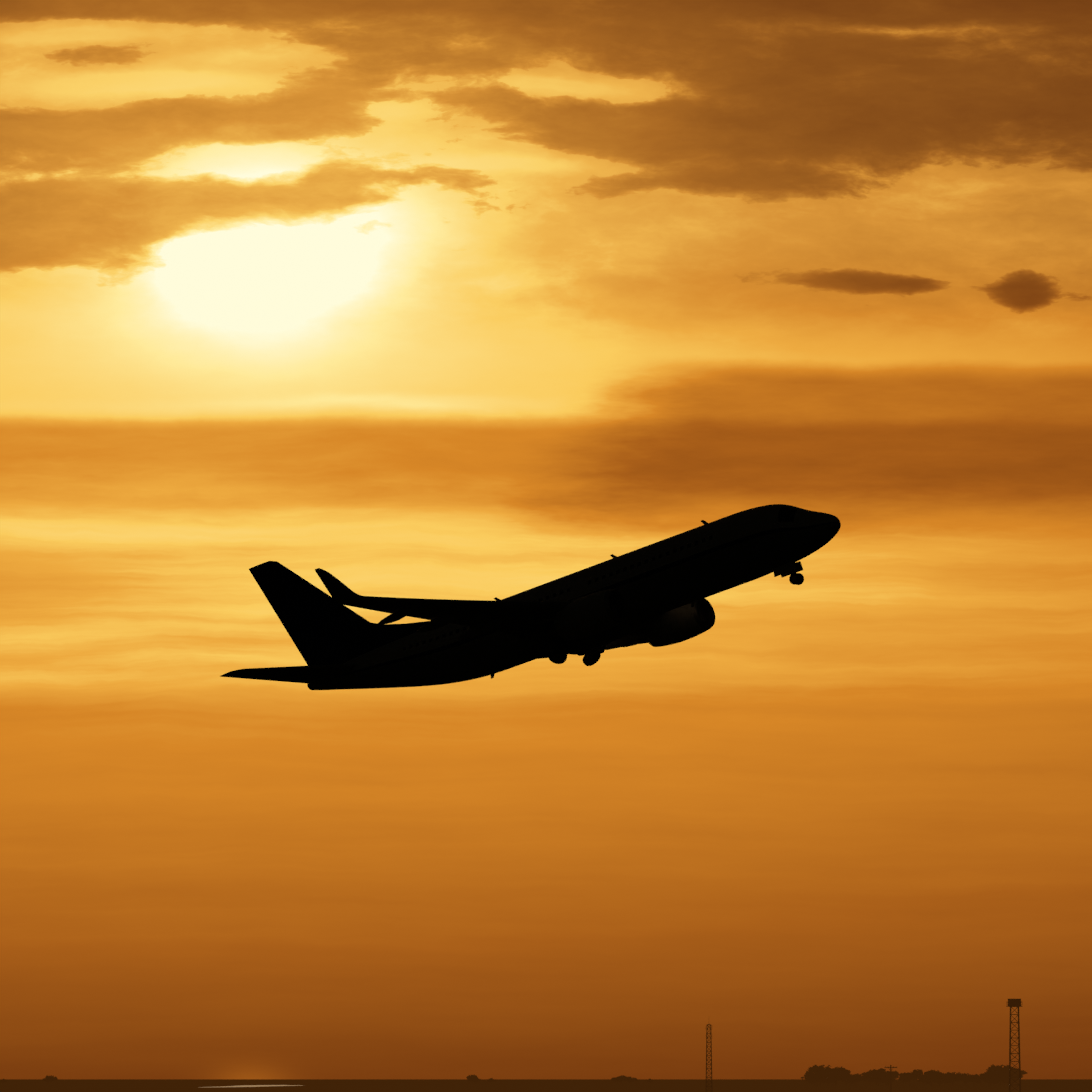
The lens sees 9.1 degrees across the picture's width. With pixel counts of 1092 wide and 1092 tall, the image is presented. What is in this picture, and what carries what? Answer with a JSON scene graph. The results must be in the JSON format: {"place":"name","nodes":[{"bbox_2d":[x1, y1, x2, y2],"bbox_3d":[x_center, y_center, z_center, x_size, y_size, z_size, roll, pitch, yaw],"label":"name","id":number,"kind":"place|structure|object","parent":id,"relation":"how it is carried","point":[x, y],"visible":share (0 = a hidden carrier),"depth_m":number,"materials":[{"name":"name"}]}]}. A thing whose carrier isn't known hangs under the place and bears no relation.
{"place":"outdoors","nodes":[
{"label":"outdoors","id":0,"kind":"place"},
{"bbox_2d":[220,1085,302,1086],"bbox_3d":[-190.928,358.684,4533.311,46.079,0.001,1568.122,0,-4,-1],"label":"pond water","id":1,"kind":"structure","parent":0,"point":[259,1085],"depth_m":4879.34,"materials":[{"name":"orange liquid"}]},
{"bbox_2d":[220,504,840,689],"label":"airliner","id":2,"kind":"object","parent":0,"point":[656,594],"visible":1,"depth_m":398.90,"materials":[{"name":"white paint"}]},
{"bbox_2d":[0,1079,1091,1091],"bbox_3d":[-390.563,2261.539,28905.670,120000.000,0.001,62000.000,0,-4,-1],"label":"ground","id":3,"kind":"structure","parent":0,"point":[466,1085],"depth_m":4883.46,"materials":[{"name":"black plant"}]},
{"bbox_2d":[42,1077,50,1083],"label":"tree","id":4,"kind":"object","parent":3,"relation":"on","point":[46,1079],"visible":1,"depth_m":6762.35,"materials":[{"name":"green plant"}]},
{"bbox_2d":[46,1075,57,1081],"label":"tree","id":5,"kind":"object","parent":3,"relation":"on","point":[53,1078],"visible":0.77,"depth_m":7464.48,"materials":[{"name":"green plant"}]},
{"bbox_2d":[467,1074,478,1083],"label":"tree","id":6,"kind":"object","parent":3,"relation":"on","point":[473,1078],"visible":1,"depth_m":6850.07,"materials":[{"name":"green plant"}]},
{"bbox_2d":[611,1076,623,1081],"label":"tree","id":7,"kind":"object","parent":3,"relation":"on","point":[619,1078],"visible":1,"depth_m":7068.15,"materials":[{"name":"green plant"}]},
{"bbox_2d":[624,1076,635,1083],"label":"tree","id":8,"kind":"object","parent":3,"relation":"on","point":[629,1079],"visible":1,"depth_m":6930.51,"materials":[{"name":"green plant"}]},
{"bbox_2d":[706,1024,712,1091],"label":"lattice tower","id":9,"kind":"structure","parent":3,"relation":"on","point":[707,1064],"depth_m":1991.25,"materials":[{"name":"metal"}]},
{"bbox_2d":[805,1072,827,1086],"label":"tree","id":10,"kind":"object","parent":3,"relation":"on","point":[821,1076],"visible":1,"depth_m":4230.91,"materials":[{"name":"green plant"}]},
{"bbox_2d":[804,1065,836,1085],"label":"tree","id":11,"kind":"object","parent":3,"relation":"on","point":[815,1069],"visible":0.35,"depth_m":4650.70,"materials":[{"name":"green plant"}]},
{"bbox_2d":[821,1069,841,1085],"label":"tree","id":12,"kind":"object","parent":3,"relation":"on","point":[836,1074],"visible":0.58,"depth_m":4524.03,"materials":[{"name":"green plant"}]},
{"bbox_2d":[833,1067,850,1084],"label":"tree","id":13,"kind":"object","parent":3,"relation":"on","point":[840,1070],"visible":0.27,"depth_m":4929.75,"materials":[{"name":"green plant"}]},
{"bbox_2d":[840,1072,862,1085],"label":"tree","id":14,"kind":"object","parent":3,"relation":"on","point":[851,1078],"visible":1,"depth_m":4261.48,"materials":[{"name":"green plant"}]},
{"bbox_2d":[860,1069,879,1084],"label":"tree","id":15,"kind":"object","parent":3,"relation":"on","point":[867,1075],"visible":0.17,"depth_m":5001.82,"materials":[{"name":"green plant"}]},
{"bbox_2d":[869,1072,884,1085],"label":"tree","id":16,"kind":"object","parent":3,"relation":"on","point":[872,1077],"visible":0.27,"depth_m":4666.59,"materials":[{"name":"brown plant"}]},
{"bbox_2d":[874,1068,895,1085],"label":"tree","id":17,"kind":"object","parent":3,"relation":"on","point":[881,1070],"visible":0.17,"depth_m":4713.28,"materials":[{"name":"brown plant"}]},
{"bbox_2d":[875,1071,898,1085],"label":"tree","id":18,"kind":"object","parent":3,"relation":"on","point":[883,1077],"visible":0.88,"depth_m":4349.39,"materials":[{"name":"brown plant"}]},
{"bbox_2d":[884,1065,899,1091],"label":"utility pole","id":19,"kind":"object","parent":3,"relation":"on","point":[890,1067],"visible":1,"depth_m":1593.02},
{"bbox_2d":[896,1069,922,1085],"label":"tree","id":20,"kind":"object","parent":3,"relation":"on","point":[905,1077],"visible":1,"depth_m":4430.24,"materials":[{"name":"brown plant"}]},
{"bbox_2d":[917,1070,946,1086],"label":"tree","id":21,"kind":"object","parent":3,"relation":"on","point":[930,1076],"visible":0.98,"depth_m":4198.23,"materials":[{"name":"brown plant"}]},
{"bbox_2d":[937,1074,951,1085],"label":"tree","id":22,"kind":"object","parent":3,"relation":"on","point":[946,1078],"visible":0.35,"depth_m":4311.29,"materials":[{"name":"brown plant"}]},
{"bbox_2d":[945,1072,960,1084],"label":"tree","id":23,"kind":"object","parent":3,"relation":"on","point":[955,1078],"visible":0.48,"depth_m":5180.20,"materials":[{"name":"brown plant"}]},
{"bbox_2d":[957,1073,969,1084],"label":"tree","id":24,"kind":"object","parent":3,"relation":"on","point":[962,1077],"visible":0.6,"depth_m":5028.16,"materials":[{"name":"brown plant"}]},
{"bbox_2d":[965,1073,981,1085],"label":"tree","id":25,"kind":"object","parent":3,"relation":"on","point":[971,1078],"visible":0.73,"depth_m":4551.10,"materials":[{"name":"brown plant"}]},
{"bbox_2d":[975,1070,998,1086],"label":"tree","id":26,"kind":"object","parent":3,"relation":"on","point":[988,1077],"visible":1,"depth_m":4221.70,"materials":[{"name":"brown plant"}]},
{"bbox_2d":[986,1064,1007,1085],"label":"tree","id":27,"kind":"object","parent":3,"relation":"on","point":[992,1068],"visible":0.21,"depth_m":4527.85,"materials":[{"name":"brown plant"}]},
{"bbox_2d":[991,1065,1022,1085],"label":"tree","id":28,"kind":"object","parent":3,"relation":"on","point":[1001,1073],"visible":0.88,"depth_m":4381.72,"materials":[{"name":"brown plant"}]},
{"bbox_2d":[1001,1067,1026,1084],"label":"tree","id":29,"kind":"object","parent":3,"relation":"on","point":[1023,1072],"visible":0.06,"depth_m":4723.38,"materials":[{"name":"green plant"}]},
{"bbox_2d":[1006,999,1022,1091],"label":"floodlight mast","id":30,"kind":"object","parent":3,"relation":"on","point":[1014,1003],"visible":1,"depth_m":1493.76,"materials":[{"name":"metal"}]},
{"bbox_2d":[0,0,1091,1078],"label":"sky","id":31,"kind":"structure","parent":0,"point":[487,300],"materials":[{"name":"orange"}]}
]}

